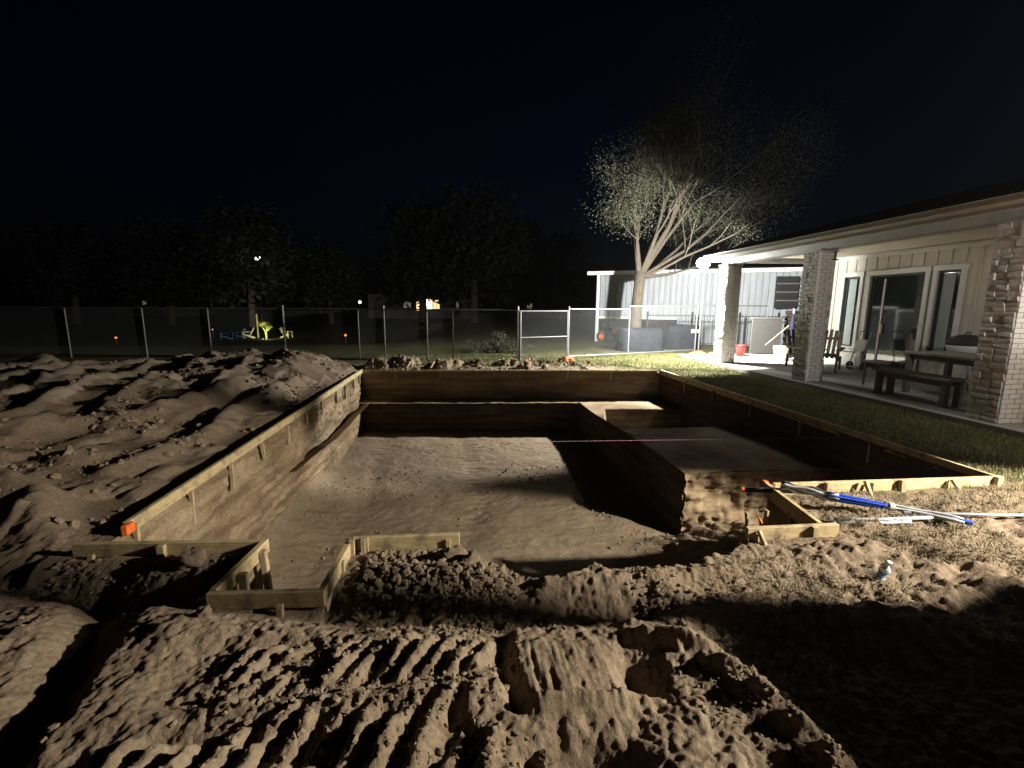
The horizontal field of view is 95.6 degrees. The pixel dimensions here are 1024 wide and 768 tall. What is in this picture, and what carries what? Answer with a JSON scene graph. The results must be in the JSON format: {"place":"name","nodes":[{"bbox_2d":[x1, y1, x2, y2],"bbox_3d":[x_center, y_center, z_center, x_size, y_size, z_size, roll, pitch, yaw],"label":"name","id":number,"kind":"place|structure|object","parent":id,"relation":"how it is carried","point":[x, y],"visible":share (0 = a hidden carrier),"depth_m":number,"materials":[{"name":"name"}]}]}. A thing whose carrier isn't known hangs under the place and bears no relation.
{"place":"outdoors","nodes":[
{"label":"outdoors","id":0,"kind":"place"},
{"bbox_2d":[262,431,757,610],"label":"pit floor","id":1,"kind":"structure","parent":0,"point":[543,529],"depth_m":6.94,"materials":[{"name":"soil"}]},
{"bbox_2d":[288,403,369,484],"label":"dirt wall","id":2,"kind":"structure","parent":1,"relation":"on","point":[320,459],"depth_m":8.47,"materials":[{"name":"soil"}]},
{"bbox_2d":[360,403,578,432],"bbox_3d":[-1.016,0.844,11.242,5.367,0.791,0.063,0,10,-2],"label":"pit bench face","id":3,"kind":"object","parent":1,"relation":"on","point":[448,417],"visible":0.94,"depth_m":11.23},
{"bbox_2d":[276,440,682,588],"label":"soil crumbs","id":4,"kind":"object","parent":1,"relation":"on","point":[531,478],"visible":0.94,"depth_m":7.32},
{"bbox_2d":[577,402,685,533],"bbox_3d":[1.916,1.191,8.704,0.110,0.980,5.397,-1,10,-6],"label":"pit shelf side","id":5,"kind":"object","parent":1,"relation":"on","point":[654,479],"visible":0.94,"depth_m":7.44,"materials":[{"name":"soil"}]},
{"bbox_2d":[580,401,837,473],"bbox_3d":[3.020,1.131,8.815,2.205,0.917,5.388,-1,10,-6],"label":"pit shelf","id":6,"kind":"object","parent":1,"relation":"on","point":[658,428],"visible":0.85,"depth_m":7.38,"materials":[{"name":"soil"}]},
{"bbox_2d":[676,468,841,533],"bbox_3d":[3.305,1.615,6.244,2.190,0.975,0.290,-1,10,-6],"label":"pit shelf face","id":7,"kind":"object","parent":1,"relation":"on","point":[719,498],"visible":0.52,"depth_m":6.19},
{"bbox_2d":[0,307,1023,767],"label":"ground","id":8,"kind":"structure","parent":0,"point":[122,685],"depth_m":2.39,"materials":[{"name":"soil"}]},
{"bbox_2d":[0,307,69,354],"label":"wire fence","id":9,"kind":"object","parent":8,"relation":"on","point":[33,327],"visible":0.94,"depth_m":14.23,"materials":[{"name":"metal"}]},
{"bbox_2d":[63,307,145,356],"bbox_3d":[-12.562,-1.595,14.351,2.310,1.550,0.046,0,10,-3],"label":"wire fence","id":10,"kind":"object","parent":8,"relation":"on","point":[66,324],"visible":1,"depth_m":14.30,"materials":[{"name":"metal"}]},
{"bbox_2d":[94,202,229,324],"bbox_3d":[-29.302,-9.991,39.608,9.129,9.933,8.809,7,12,34],"label":"dark tree","id":11,"kind":"object","parent":8,"relation":"on","point":[167,292],"visible":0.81,"depth_m":38.27,"materials":[{"name":"green plant"}]},
{"bbox_2d":[102,282,227,315],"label":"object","id":12,"kind":"structure","parent":8,"relation":"on","point":[122,302],"depth_m":64.21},
{"bbox_2d":[71,539,261,559],"bbox_3d":[-2.293,1.207,3.103,1.223,0.305,0.085,0,10,-3],"label":"timber form","id":13,"kind":"object","parent":8,"relation":"on","point":[94,550],"visible":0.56,"depth_m":3.08,"materials":[{"name":"brown wood"}]},
{"bbox_2d":[0,348,349,531],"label":"soil crumbs","id":14,"kind":"object","parent":8,"relation":"on","point":[68,451],"visible":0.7,"depth_m":5.73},
{"bbox_2d":[140,307,209,356],"bbox_3d":[-10.433,-1.599,14.440,2.000,1.550,0.047,0,10,-2],"label":"wire fence","id":15,"kind":"object","parent":8,"relation":"on","point":[142,315],"visible":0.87,"depth_m":14.38,"materials":[{"name":"metal"}]},
{"bbox_2d":[176,545,206,569],"bbox_3d":[-2.049,1.124,2.971,0.166,0.165,0.155,-7,12,-37],"label":"soil lump","id":16,"kind":"object","parent":8,"relation":"on","point":[191,556],"visible":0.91,"depth_m":2.94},
{"bbox_2d":[196,604,211,617],"bbox_3d":[-1.552,1.150,2.337,0.070,0.069,0.065,-4,11,-26],"label":"soil lump","id":17,"kind":"object","parent":8,"relation":"on","point":[205,611],"visible":0.98,"depth_m":2.32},
{"bbox_2d":[220,329,232,339],"bbox_3d":[-21.958,-3.835,35.670,0.814,0.881,0.640,-5,11,-29],"label":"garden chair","id":18,"kind":"object","parent":8,"relation":"on","point":[221,336],"visible":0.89,"depth_m":35.52,"materials":[{"name":"blue"}]},
{"bbox_2d":[96,374,362,557],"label":"pit wall","id":19,"kind":"structure","parent":8,"relation":"on","point":[259,498],"depth_m":5.51,"materials":[{"name":"soil"}]},
{"bbox_2d":[232,328,246,338],"bbox_3d":[-21.360,-3.950,36.367,0.640,0.881,0.814,6,11,31],"label":"garden chair","id":20,"kind":"object","parent":8,"relation":"on","point":[236,335],"visible":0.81,"depth_m":36.39,"materials":[{"name":"blue"}]},
{"bbox_2d":[167,195,312,326],"bbox_3d":[-21.594,-9.861,37.899,10.173,10.345,9.100,5,11,25],"label":"dark tree","id":21,"kind":"object","parent":8,"relation":"on","point":[270,257],"visible":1,"depth_m":36.70,"materials":[{"name":"green plant"}]},
{"bbox_2d":[120,369,362,540],"bbox_3d":[-3.255,0.532,7.444,0.074,0.425,8.363,-1,10,-6],"label":"timber form","id":22,"kind":"object","parent":8,"relation":"on","point":[133,523],"visible":0.94,"depth_m":4.64,"materials":[{"name":"brown wood"}]},
{"bbox_2d":[273,437,876,445],"bbox_3d":[0.725,0.674,5.461,7.498,0.018,0.060,0,10,-4],"label":"mason string","id":23,"kind":"object","parent":22,"relation":"on","point":[557,441],"visible":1,"depth_m":5.47,"materials":[{"name":"pink"}]},
{"bbox_2d":[210,539,272,590],"bbox_3d":[-1.640,1.295,2.902,0.098,0.405,0.573,0,10,0],"label":"timber form","id":24,"kind":"object","parent":8,"relation":"on","point":[238,572],"visible":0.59,"depth_m":2.89,"materials":[{"name":"brown wood"}]},
{"bbox_2d":[206,308,283,353],"bbox_3d":[-8.292,-1.598,14.505,2.333,1.550,0.047,0,10,-2],"label":"wire fence","id":25,"kind":"object","parent":8,"relation":"on","point":[208,319],"visible":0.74,"depth_m":14.45,"materials":[{"name":"metal"}]},
{"bbox_2d":[137,551,359,608],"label":"pit wall front","id":26,"kind":"structure","parent":8,"relation":"on","point":[255,578],"depth_m":3.07,"materials":[{"name":"soil"}]},
{"bbox_2d":[242,328,254,337],"bbox_3d":[-20.747,-4.032,36.573,0.814,0.881,0.640,-3,10,-18],"label":"garden chair","id":27,"kind":"object","parent":8,"relation":"on","point":[247,335],"visible":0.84,"depth_m":36.47,"materials":[{"name":"white"}]},
{"bbox_2d":[256,314,258,337],"bbox_3d":[-20.667,-4.727,37.671,0.129,1.900,0.129,-5,11,-29],"label":"garden post","id":28,"kind":"object","parent":8,"relation":"on","point":[257,326],"visible":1,"depth_m":37.62,"materials":[{"name":"beige"}]},
{"bbox_2d":[255,257,262,322],"bbox_3d":[-20.255,-7.528,37.245,0.440,5.570,0.440,-1,10,-6],"label":"yard light","id":29,"kind":"object","parent":8,"relation":"on","point":[259,292],"visible":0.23,"depth_m":37.32,"materials":[{"name":"white"}]},
{"bbox_2d":[259,321,270,338],"bbox_3d":[-19.055,-4.166,35.870,1.065,1.420,1.157,-1,10,-6],"label":"garden plant","id":30,"kind":"object","parent":8,"relation":"on","point":[267,327],"visible":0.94,"depth_m":35.86,"materials":[{"name":"green plant"}]},
{"bbox_2d":[206,588,326,616],"bbox_3d":[-1.360,1.293,2.566,0.636,0.286,0.093,0,10,-3],"label":"timber form","id":31,"kind":"object","parent":8,"relation":"on","point":[279,600],"visible":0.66,"depth_m":2.56,"materials":[{"name":"brown wood"}]},
{"bbox_2d":[279,327,292,337],"bbox_3d":[-18.063,-4.104,37.083,0.814,0.881,0.640,3,10,13],"label":"garden chair","id":32,"kind":"object","parent":8,"relation":"on","point":[287,334],"visible":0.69,"depth_m":37.17,"materials":[{"name":"beige"}]},
{"bbox_2d":[281,305,358,355],"bbox_3d":[-5.965,-1.624,14.492,2.390,1.630,0.067,1,10,2],"label":"wire fence","id":33,"kind":"object","parent":8,"relation":"on","point":[284,319],"visible":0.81,"depth_m":14.45,"materials":[{"name":"metal"}]},
{"bbox_2d":[288,236,372,323],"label":"dark tree","id":34,"kind":"object","parent":8,"relation":"on","point":[334,288],"visible":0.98,"depth_m":42.30,"materials":[{"name":"green plant"}]},
{"bbox_2d":[319,538,365,600],"bbox_3d":[-1.037,1.282,2.896,0.129,0.400,0.548,0,10,-4],"label":"timber form","id":35,"kind":"object","parent":8,"relation":"on","point":[337,569],"visible":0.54,"depth_m":2.88,"materials":[{"name":"brown wood"}]},
{"bbox_2d":[357,308,384,357],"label":"wire fence","id":36,"kind":"object","parent":8,"relation":"on","point":[358,317],"visible":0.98,"depth_m":14.36,"materials":[{"name":"metal"}]},
{"bbox_2d":[383,306,426,357],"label":"wire fence","id":37,"kind":"object","parent":8,"relation":"on","point":[385,346],"visible":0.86,"depth_m":14.21,"materials":[{"name":"metal"}]},
{"bbox_2d":[352,532,459,551],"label":"timber form","id":38,"kind":"object","parent":8,"relation":"on","point":[414,541],"visible":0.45,"depth_m":3.19,"materials":[{"name":"brown wood"}]},
{"bbox_2d":[364,281,469,318],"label":"distant house","id":39,"kind":"structure","parent":8,"relation":"on","point":[374,289],"depth_m":58.27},
{"bbox_2d":[403,302,411,307],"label":"window","id":40,"kind":"structure","parent":39,"relation":"in","point":[408,303],"depth_m":58.01,"materials":[{"name":"beige"}]},
{"bbox_2d":[426,299,432,310],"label":"window","id":41,"kind":"structure","parent":39,"relation":"in","point":[430,303],"depth_m":58.30,"materials":[{"name":"beige"}]},
{"bbox_2d":[433,300,439,308],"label":"window","id":42,"kind":"structure","parent":39,"relation":"in","point":[435,306],"depth_m":58.42,"materials":[{"name":"yellow"}]},
{"bbox_2d":[358,186,481,322],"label":"dark tree","id":43,"kind":"object","parent":8,"relation":"on","point":[419,295],"visible":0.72,"depth_m":47.44,"materials":[{"name":"green plant"}]},
{"bbox_2d":[351,547,518,622],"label":"soil crumbs","id":44,"kind":"object","parent":8,"relation":"on","point":[375,586],"visible":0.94,"depth_m":2.77,"materials":[{"name":"soil"}]},
{"bbox_2d":[426,306,451,359],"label":"wire fence","id":45,"kind":"object","parent":8,"relation":"on","point":[427,332],"visible":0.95,"depth_m":14.04,"materials":[{"name":"metal"}]},
{"bbox_2d":[436,545,467,560],"bbox_3d":[-0.387,1.145,3.046,0.218,0.165,0.178,32,34,10],"label":"soil lump","id":46,"kind":"object","parent":8,"relation":"on","point":[456,552],"visible":0.5,"depth_m":3.01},
{"bbox_2d":[0,551,933,767],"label":"soil crumbs","id":47,"kind":"object","parent":8,"relation":"on","point":[755,670],"visible":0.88,"depth_m":1.97,"materials":[{"name":"soil"}]},
{"bbox_2d":[399,176,536,322],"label":"dark tree","id":48,"kind":"object","parent":8,"relation":"on","point":[476,266],"visible":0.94,"depth_m":44.28,"materials":[{"name":"green plant"}]},
{"bbox_2d":[462,550,482,561],"bbox_3d":[-0.254,1.127,2.956,0.152,0.116,0.124,28,11,-31],"label":"soil lump","id":49,"kind":"object","parent":8,"relation":"on","point":[473,555],"visible":0.46,"depth_m":2.94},
{"bbox_2d":[452,309,519,361],"bbox_3d":[-0.785,-1.457,13.901,2.047,1.550,0.048,1,10,5],"label":"wire fence","id":50,"kind":"object","parent":8,"relation":"on","point":[487,310],"visible":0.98,"depth_m":13.89,"materials":[{"name":"metal"}]},
{"bbox_2d":[365,354,615,369],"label":"soil crumbs","id":51,"kind":"object","parent":8,"relation":"on","point":[456,365],"visible":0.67,"depth_m":12.13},
{"bbox_2d":[462,331,536,354],"bbox_3d":[-0.544,-1.445,16.583,2.460,0.988,1.719,-5,11,-27],"label":"bush","id":52,"kind":"object","parent":8,"relation":"on","point":[495,348],"visible":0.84,"depth_m":16.52,"materials":[{"name":"green plant"}]},
{"bbox_2d":[361,372,658,398],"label":"pit wall back","id":53,"kind":"structure","parent":8,"relation":"on","point":[431,385],"depth_m":11.74,"materials":[{"name":"soil"}]},
{"bbox_2d":[363,370,657,379],"bbox_3d":[-0.001,-0.234,11.703,7.421,0.235,0.066,0,10,-2],"label":"timber form","id":54,"kind":"object","parent":53,"relation":"attached to","point":[471,371],"visible":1,"depth_m":11.67,"materials":[{"name":"brown wood"}]},
{"bbox_2d":[516,306,518,359],"bbox_3d":[0.171,-1.488,13.811,0.080,1.650,0.080,-1,10,-6],"label":"fence post","id":55,"kind":"object","parent":8,"relation":"on","point":[517,331],"visible":0.91,"depth_m":13.77,"materials":[{"name":"metal"}]},
{"bbox_2d":[478,213,569,321],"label":"dark tree","id":56,"kind":"object","parent":8,"relation":"on","point":[517,298],"visible":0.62,"depth_m":48.03,"materials":[{"name":"green plant"}]},
{"bbox_2d":[531,749,555,767],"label":"soil lump","id":57,"kind":"object","parent":8,"relation":"on","point":[542,758],"visible":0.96,"depth_m":1.68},
{"bbox_2d":[520,310,567,359],"bbox_3d":[0.987,-1.476,14.161,1.674,1.520,0.044,-4,11,-25],"label":"gate","id":58,"kind":"object","parent":8,"relation":"on","point":[541,311],"visible":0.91,"depth_m":14.12,"materials":[{"name":"metal"}]},
{"bbox_2d":[558,356,573,362],"bbox_3d":[1.617,-0.731,13.780,0.387,0.199,0.666,-5,11,-31],"label":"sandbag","id":59,"kind":"object","parent":8,"relation":"on","point":[567,358],"visible":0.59,"depth_m":13.66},
{"bbox_2d":[567,306,569,356],"bbox_3d":[1.760,-1.599,14.524,0.080,1.650,0.080,-1,10,-6],"label":"fence post","id":60,"kind":"object","parent":8,"relation":"on","point":[568,330],"visible":0.87,"depth_m":14.47,"materials":[{"name":"metal"}]},
{"bbox_2d":[569,308,630,356],"bbox_3d":[2.863,-1.653,15.024,2.350,1.600,0.052,-4,11,-25],"label":"wire fence","id":61,"kind":"object","parent":8,"relation":"on","point":[628,329],"visible":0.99,"depth_m":15.10,"materials":[{"name":"metal"}]},
{"bbox_2d":[597,320,618,341],"bbox_3d":[4.830,-2.486,21.771,0.860,1.023,1.465,-9,13,-44],"label":"riding mower","id":62,"kind":"object","parent":8,"relation":"on","point":[609,335],"visible":0.65,"depth_m":21.87,"materials":[{"name":"grey metal"}]},
{"bbox_2d":[514,544,747,577],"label":"pit wall ramp","id":63,"kind":"structure","parent":8,"relation":"on","point":[640,566],"depth_m":2.98,"materials":[{"name":"soil"}]},
{"bbox_2d":[615,328,663,351],"bbox_3d":[4.816,-1.699,17.562,1.786,0.869,0.842,-1,10,-6],"label":"covered grill","id":64,"kind":"object","parent":8,"relation":"on","point":[646,344],"visible":0.88,"depth_m":17.20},
{"bbox_2d":[629,305,698,353],"bbox_3d":[5.338,-1.899,16.260,3.257,1.700,0.052,-5,11,-28],"label":"wire fence","id":65,"kind":"object","parent":8,"relation":"on","point":[672,350],"visible":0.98,"depth_m":16.29,"materials":[{"name":"metal"}]},
{"bbox_2d":[663,317,700,349],"bbox_3d":[6.726,-2.035,18.381,1.425,1.280,0.745,1,10,2],"label":"covered grill","id":66,"kind":"object","parent":8,"relation":"on","point":[673,335],"visible":0.79,"depth_m":18.10,"materials":[{"name":"grey"}]},
{"bbox_2d":[587,265,803,345],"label":"shed","id":67,"kind":"structure","parent":8,"relation":"on","point":[690,287],"depth_m":20.57,"materials":[{"name":"metal"}]},
{"bbox_2d":[774,276,800,308],"bbox_3d":[11.260,-3.744,18.976,0.883,1.300,0.153,2,10,7],"label":"window","id":68,"kind":"structure","parent":67,"relation":"attached to","point":[786,292],"depth_m":18.98,"materials":[{"name":"grey"}]},
{"bbox_2d":[646,312,780,346],"bbox_3d":[8.210,-2.260,19.279,5.100,1.440,0.089,3,10,18],"label":"railing","id":69,"kind":"object","parent":8,"relation":"on","point":[693,315],"visible":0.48,"depth_m":19.30,"materials":[{"name":"grey"}]},
{"bbox_2d":[581,0,861,327],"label":"tree","id":70,"kind":"object","parent":8,"relation":"on","point":[642,273],"visible":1,"depth_m":17.04,"materials":[{"name":"beige plant"}]},
{"bbox_2d":[698,304,768,350],"bbox_3d":[8.297,-2.093,17.389,2.866,1.740,0.051,-2,10,-12],"label":"wire fence","id":71,"kind":"object","parent":8,"relation":"on","point":[701,315],"visible":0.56,"depth_m":17.29,"materials":[{"name":"metal"}]},
{"bbox_2d":[782,311,797,345],"bbox_3d":[11.838,-2.261,19.107,1.203,1.514,0.424,-1,10,-6],"label":"stacked firewood","id":72,"kind":"object","parent":8,"relation":"on","point":[788,318],"visible":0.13,"depth_m":19.06,"materials":[{"name":"wood"}]},
{"bbox_2d":[744,523,838,545],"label":"timber form","id":73,"kind":"object","parent":8,"relation":"on","point":[755,534],"visible":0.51,"depth_m":3.35,"materials":[{"name":"brown wood"}]},
{"bbox_2d":[761,480,821,524],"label":"timber form","id":74,"kind":"object","parent":8,"relation":"on","point":[793,510],"visible":0.75,"depth_m":3.80,"materials":[{"name":"brown wood"}]},
{"bbox_2d":[658,373,969,480],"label":"pit wall","id":75,"kind":"structure","parent":8,"relation":"on","point":[846,454],"depth_m":6.91,"materials":[{"name":"soil"}]},
{"bbox_2d":[660,370,996,475],"bbox_3d":[4.184,0.418,8.113,0.076,0.325,7.489,-1,10,-6],"label":"timber form","id":76,"kind":"object","parent":8,"relation":"on","point":[952,465],"visible":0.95,"depth_m":6.43,"materials":[{"name":"brown wood"}]},
{"bbox_2d":[676,354,1023,438],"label":"patio slab","id":77,"kind":"structure","parent":8,"relation":"on","point":[920,398],"depth_m":9.13,"materials":[{"name":"concrete"}]},
{"bbox_2d":[735,344,745,355],"bbox_3d":[7.332,-1.079,14.889,0.317,0.360,0.312,-1,10,-6],"label":"bucket","id":78,"kind":"object","parent":77,"relation":"on","point":[740,349],"visible":0.99,"depth_m":14.79,"materials":[{"name":"red plastic"}]},
{"bbox_2d":[749,317,783,353],"bbox_3d":[8.382,-1.597,15.329,1.100,1.195,0.060,-1,10,-6],"label":"board panel","id":79,"kind":"object","parent":77,"relation":"on","point":[764,330],"visible":0.86,"depth_m":15.30,"materials":[{"name":"wood"}]},
{"bbox_2d":[773,345,787,360],"bbox_3d":[7.962,-0.917,13.763,0.420,0.420,0.416,-1,10,-6],"label":"bucket","id":80,"kind":"object","parent":77,"relation":"on","point":[780,352],"visible":0.87,"depth_m":13.63,"materials":[{"name":"plastic"}]},
{"bbox_2d":[787,309,794,353],"bbox_3d":[9.000,-1.655,14.930,0.400,1.500,0.400,-1,10,-6],"label":"folded parasol","id":81,"kind":"object","parent":77,"relation":"on","point":[792,325],"visible":0.33,"depth_m":14.84,"materials":[{"name":"purple fabric"}]},
{"bbox_2d":[785,329,826,365],"bbox_3d":[7.370,-0.891,11.762,0.700,0.978,1.116,3,10,15],"label":"slatted chair","id":82,"kind":"object","parent":77,"relation":"on","point":[790,348],"visible":0.38,"depth_m":12.10,"materials":[{"name":"brown wood"}]},
{"bbox_2d":[824,329,845,371],"bbox_3d":[7.794,-0.842,11.484,0.700,0.978,1.117,8,12,40],"label":"slatted chair","id":83,"kind":"object","parent":77,"relation":"on","point":[832,354],"visible":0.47,"depth_m":11.61,"materials":[{"name":"brown wood"}]},
{"bbox_2d":[844,330,871,370],"bbox_3d":[8.706,-0.850,11.665,0.352,0.992,0.440,-1,10,-6],"label":"hand cart","id":84,"kind":"object","parent":77,"relation":"on","point":[860,344],"visible":0.93,"depth_m":11.62,"materials":[{"name":"metal"}]},
{"bbox_2d":[860,360,899,384],"bbox_3d":[7.360,-0.213,9.323,0.442,0.500,0.450,-1,10,-6],"label":"bench","id":85,"kind":"object","parent":77,"relation":"on","point":[878,363],"visible":0.77,"depth_m":9.27,"materials":[{"name":"brown wood"}]},
{"bbox_2d":[872,368,970,407],"bbox_3d":[6.887,0.042,7.914,0.392,0.460,1.450,0,10,-3],"label":"patio bench","id":86,"kind":"object","parent":77,"relation":"on","point":[945,383],"visible":0.99,"depth_m":7.55,"materials":[{"name":"brown wood"}]},
{"bbox_2d":[901,351,975,391],"bbox_3d":[7.807,-0.080,7.764,0.942,0.760,2.000,0,10,-4],"label":"patio table","id":87,"kind":"object","parent":77,"relation":"on","point":[949,359],"visible":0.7,"depth_m":8.26,"materials":[{"name":"brown wood"}]},
{"bbox_2d":[945,332,978,390],"bbox_3d":[8.802,-0.460,9.037,0.619,1.102,0.604,-1,10,-6],"label":"kettle grill","id":88,"kind":"object","parent":77,"relation":"on","point":[967,343],"visible":0.6,"depth_m":8.85,"materials":[{"name":"grey metal"}]},
{"bbox_2d":[741,481,972,525],"bbox_3d":[2.762,0.951,3.822,1.562,0.146,0.098,5,11,26],"label":"pipe bundle","id":89,"kind":"object","parent":8,"relation":"on","point":[791,488],"visible":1,"depth_m":3.80,"materials":[{"name":"blue plastic"}]},
{"bbox_2d":[699,481,1023,714],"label":"straw","id":90,"kind":"object","parent":8,"relation":"on","point":[956,527],"visible":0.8,"depth_m":3.18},
{"bbox_2d":[831,520,911,524],"bbox_3d":[2.735,1.053,3.528,0.612,0.035,0.035,0,10,-2],"label":"conduit","id":91,"kind":"object","parent":8,"relation":"on","point":[884,522],"visible":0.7,"depth_m":3.52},
{"bbox_2d":[827,516,932,521],"bbox_3d":[2.845,1.040,3.581,0.823,0.035,0.035,0,10,-2],"label":"conduit","id":92,"kind":"object","parent":8,"relation":"on","point":[829,519],"visible":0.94,"depth_m":3.57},
{"bbox_2d":[874,560,892,580],"bbox_3d":[2.272,1.147,2.838,0.082,0.192,0.062,-21,38,-25],"label":"plastic bottle","id":93,"kind":"object","parent":8,"relation":"on","point":[884,570],"visible":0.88,"depth_m":2.81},
{"bbox_2d":[772,476,1003,494],"bbox_3d":[3.497,0.996,4.207,2.281,0.256,0.214,-1,10,-5],"label":"timber form","id":94,"kind":"object","parent":8,"relation":"on","point":[900,485],"visible":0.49,"depth_m":4.26,"materials":[{"name":"brown wood"}]},
{"bbox_2d":[901,511,1023,516],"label":"conduit","id":95,"kind":"object","parent":8,"relation":"on","point":[975,514],"visible":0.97,"depth_m":3.64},
{"bbox_2d":[925,447,1023,504],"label":"straw","id":96,"kind":"object","parent":8,"relation":"on","point":[1007,458],"visible":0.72,"depth_m":4.95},
{"bbox_2d":[359,398,664,403],"bbox_3d":[0.014,0.415,11.518,7.598,0.034,0.628,0,10,-2],"label":"pit bench top","id":97,"kind":"object","parent":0,"point":[484,400],"visible":0.93,"depth_m":11.52,"materials":[{"name":"soil"}]},
{"bbox_2d":[505,272,578,318],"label":"tree","id":98,"kind":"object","parent":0,"point":[541,306],"depth_m":62.15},
{"bbox_2d":[380,352,731,370],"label":"grass","id":99,"kind":"structure","parent":0,"point":[626,360],"depth_m":14.23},
{"bbox_2d":[689,350,706,353],"bbox_3d":[6.421,-1.077,16.070,0.645,0.181,0.373,1,10,2],"label":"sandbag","id":100,"kind":"object","parent":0,"point":[698,352],"visible":0.43,"depth_m":15.98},
{"bbox_2d":[744,496,798,544],"bbox_3d":[3.132,1.734,3.964,3.043,1.497,0.776,-1,10,-6],"label":"pit wall trench","id":101,"kind":"object","parent":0,"point":[778,515],"depth_m":4.01,"materials":[{"name":"soil"}]},
{"bbox_2d":[745,511,749,526],"bbox_3d":[1.915,1.192,3.759,0.072,0.322,0.050,-1,10,-6],"label":"wooden stake","id":102,"kind":"object","parent":101,"relation":"in","point":[747,520],"visible":0.49,"depth_m":3.73,"materials":[{"name":"brown wood"}]},
{"bbox_2d":[758,516,764,525],"bbox_3d":[1.997,1.156,3.729,0.076,0.180,0.058,-1,10,-6],"label":"survey ribbon","id":103,"kind":"object","parent":102,"relation":"hanging from","point":[760,522],"visible":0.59,"depth_m":3.73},
{"bbox_2d":[763,509,769,525],"bbox_3d":[2.064,1.187,3.796,0.052,0.321,0.050,-1,10,-6],"label":"wooden stake","id":104,"kind":"object","parent":101,"relation":"in","point":[766,517],"visible":0.49,"depth_m":3.77,"materials":[{"name":"brown wood"}]},
{"bbox_2d":[647,367,1023,496],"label":"grass","id":105,"kind":"structure","parent":0,"point":[781,383],"depth_m":6.97,"materials":[{"name":"plant"}]},
{"bbox_2d":[702,177,1023,423],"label":"house","id":106,"kind":"structure","parent":0,"point":[934,273],"depth_m":9.72,"materials":[{"name":"beige"}]},
{"bbox_2d":[696,258,709,268],"bbox_3d":[5.396,-3.389,13.062,0.393,0.296,0.424,2,10,8],"label":"floodlight","id":107,"kind":"object","parent":106,"relation":"attached to","point":[702,263],"visible":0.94,"depth_m":12.98,"materials":[{"name":"white"}]},
{"bbox_2d":[835,272,865,350],"bbox_3d":[9.139,-1.950,12.559,0.140,2.070,0.720,-1,10,-6],"label":"window frame","id":108,"kind":"structure","parent":106,"relation":"in","point":[855,281],"depth_m":12.56,"materials":[{"name":"grey"}]},
{"bbox_2d":[921,263,969,350],"bbox_3d":[9.418,-1.536,10.109,0.140,2.070,0.720,-1,10,-6],"label":"window frame","id":109,"kind":"structure","parent":106,"relation":"in","point":[952,280],"depth_m":10.13,"materials":[{"name":"grey"}]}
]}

